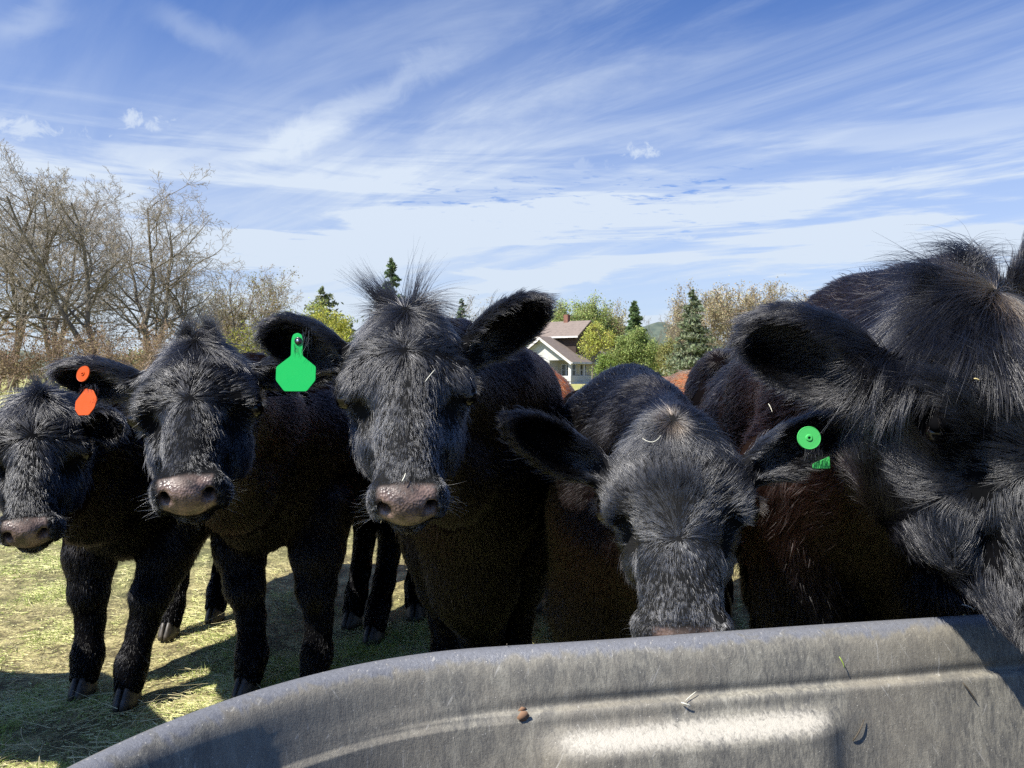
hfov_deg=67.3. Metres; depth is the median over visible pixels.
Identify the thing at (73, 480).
cow
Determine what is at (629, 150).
sky
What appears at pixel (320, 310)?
sapling
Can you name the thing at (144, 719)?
loose hay
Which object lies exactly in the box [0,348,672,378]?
treeline
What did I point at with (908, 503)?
cow
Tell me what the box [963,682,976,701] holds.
straw
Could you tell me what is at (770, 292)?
cottonwood
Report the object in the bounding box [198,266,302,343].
bare tree
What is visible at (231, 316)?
bare tree
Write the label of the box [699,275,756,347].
cottonwood
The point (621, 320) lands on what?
poplar
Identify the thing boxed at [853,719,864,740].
straw
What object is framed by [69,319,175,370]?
bare shrub
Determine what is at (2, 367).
bare shrub
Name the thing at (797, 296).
cottonwood
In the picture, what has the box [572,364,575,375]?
window
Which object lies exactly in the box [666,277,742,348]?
cottonwood
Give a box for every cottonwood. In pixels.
[660,293,709,342]
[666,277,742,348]
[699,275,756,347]
[733,277,782,324]
[737,283,795,312]
[788,286,818,303]
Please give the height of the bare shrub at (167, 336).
4.370 m
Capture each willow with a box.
[586,350,621,377]
[605,324,661,369]
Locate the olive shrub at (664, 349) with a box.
[650,334,681,376]
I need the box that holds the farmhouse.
[527,315,604,383]
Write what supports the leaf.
attached to the stock trough
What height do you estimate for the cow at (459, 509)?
1.219 m
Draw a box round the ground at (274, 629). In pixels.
[0,379,749,767]
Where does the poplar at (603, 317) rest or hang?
on the ground at (274, 629)
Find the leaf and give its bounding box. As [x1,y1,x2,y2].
[517,711,529,721]
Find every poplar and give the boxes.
[550,298,587,321]
[558,295,598,323]
[583,289,623,352]
[600,297,628,352]
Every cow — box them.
[0,367,227,712]
[36,302,400,697]
[244,241,565,652]
[491,362,844,642]
[554,370,574,397]
[683,220,1023,666]
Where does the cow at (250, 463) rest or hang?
on the ground at (274, 629)
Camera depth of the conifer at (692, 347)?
77.22 m
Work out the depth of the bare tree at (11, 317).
54.12 m
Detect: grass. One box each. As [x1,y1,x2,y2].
[0,372,66,407]
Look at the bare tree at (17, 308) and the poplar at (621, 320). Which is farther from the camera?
the poplar at (621, 320)
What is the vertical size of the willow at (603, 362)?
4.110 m
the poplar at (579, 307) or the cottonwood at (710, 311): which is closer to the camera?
the cottonwood at (710, 311)
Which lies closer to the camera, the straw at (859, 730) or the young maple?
the straw at (859, 730)
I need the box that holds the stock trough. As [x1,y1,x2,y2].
[67,614,1023,767]
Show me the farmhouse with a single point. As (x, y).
(557, 348)
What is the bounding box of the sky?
[0,0,1023,355]
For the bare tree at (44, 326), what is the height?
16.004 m
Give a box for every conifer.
[299,286,364,342]
[372,257,404,311]
[455,298,474,321]
[623,301,647,338]
[660,289,721,376]
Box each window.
[561,364,565,375]
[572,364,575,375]
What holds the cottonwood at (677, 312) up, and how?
on the ground at (274, 629)
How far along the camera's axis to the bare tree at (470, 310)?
98.98 m
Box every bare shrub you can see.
[0,314,96,394]
[0,318,54,395]
[24,307,146,362]
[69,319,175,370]
[131,318,241,370]
[222,315,266,355]
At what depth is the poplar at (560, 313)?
134.46 m
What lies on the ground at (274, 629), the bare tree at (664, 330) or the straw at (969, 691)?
the bare tree at (664, 330)
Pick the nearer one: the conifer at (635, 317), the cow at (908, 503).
the cow at (908, 503)
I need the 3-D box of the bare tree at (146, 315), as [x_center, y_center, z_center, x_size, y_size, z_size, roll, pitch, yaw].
[-23.383,-6.684,49.858,11.413,14.531,12.135,0,1,0]
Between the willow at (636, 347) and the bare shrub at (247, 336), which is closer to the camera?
the bare shrub at (247, 336)
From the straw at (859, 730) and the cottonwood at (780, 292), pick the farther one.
the cottonwood at (780, 292)
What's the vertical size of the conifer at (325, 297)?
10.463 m
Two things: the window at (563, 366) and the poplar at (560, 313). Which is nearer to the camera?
the window at (563, 366)
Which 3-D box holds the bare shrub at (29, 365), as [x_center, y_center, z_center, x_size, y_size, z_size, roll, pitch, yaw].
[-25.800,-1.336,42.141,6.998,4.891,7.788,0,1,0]
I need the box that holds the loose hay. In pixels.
[0,538,543,767]
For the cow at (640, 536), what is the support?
on the ground at (274, 629)
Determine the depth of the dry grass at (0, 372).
18.96 m
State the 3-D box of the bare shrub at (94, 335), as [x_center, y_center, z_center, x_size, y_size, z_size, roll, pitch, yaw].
[-23.931,-1.402,44.076,6.201,5.981,5.864,-1,1,-44]
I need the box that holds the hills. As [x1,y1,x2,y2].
[3,322,728,366]
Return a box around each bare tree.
[0,139,151,392]
[0,158,180,360]
[0,167,166,386]
[0,190,121,355]
[61,163,248,369]
[124,228,303,351]
[193,295,250,347]
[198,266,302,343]
[447,294,493,321]
[641,314,682,343]
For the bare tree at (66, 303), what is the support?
on the ground at (274, 629)
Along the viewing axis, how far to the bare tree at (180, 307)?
53.95 m
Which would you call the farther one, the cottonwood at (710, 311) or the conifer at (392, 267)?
the cottonwood at (710, 311)
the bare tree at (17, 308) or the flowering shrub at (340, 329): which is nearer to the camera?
the bare tree at (17, 308)
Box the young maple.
[576,319,617,376]
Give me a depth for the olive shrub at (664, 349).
98.36 m
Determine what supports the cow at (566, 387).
on the ground at (274, 629)
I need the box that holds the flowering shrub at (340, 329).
[309,305,354,341]
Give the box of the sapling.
[281,295,335,328]
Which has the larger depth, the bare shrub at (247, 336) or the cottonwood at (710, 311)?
the cottonwood at (710, 311)
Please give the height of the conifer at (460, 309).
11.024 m
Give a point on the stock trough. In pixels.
(791, 697)

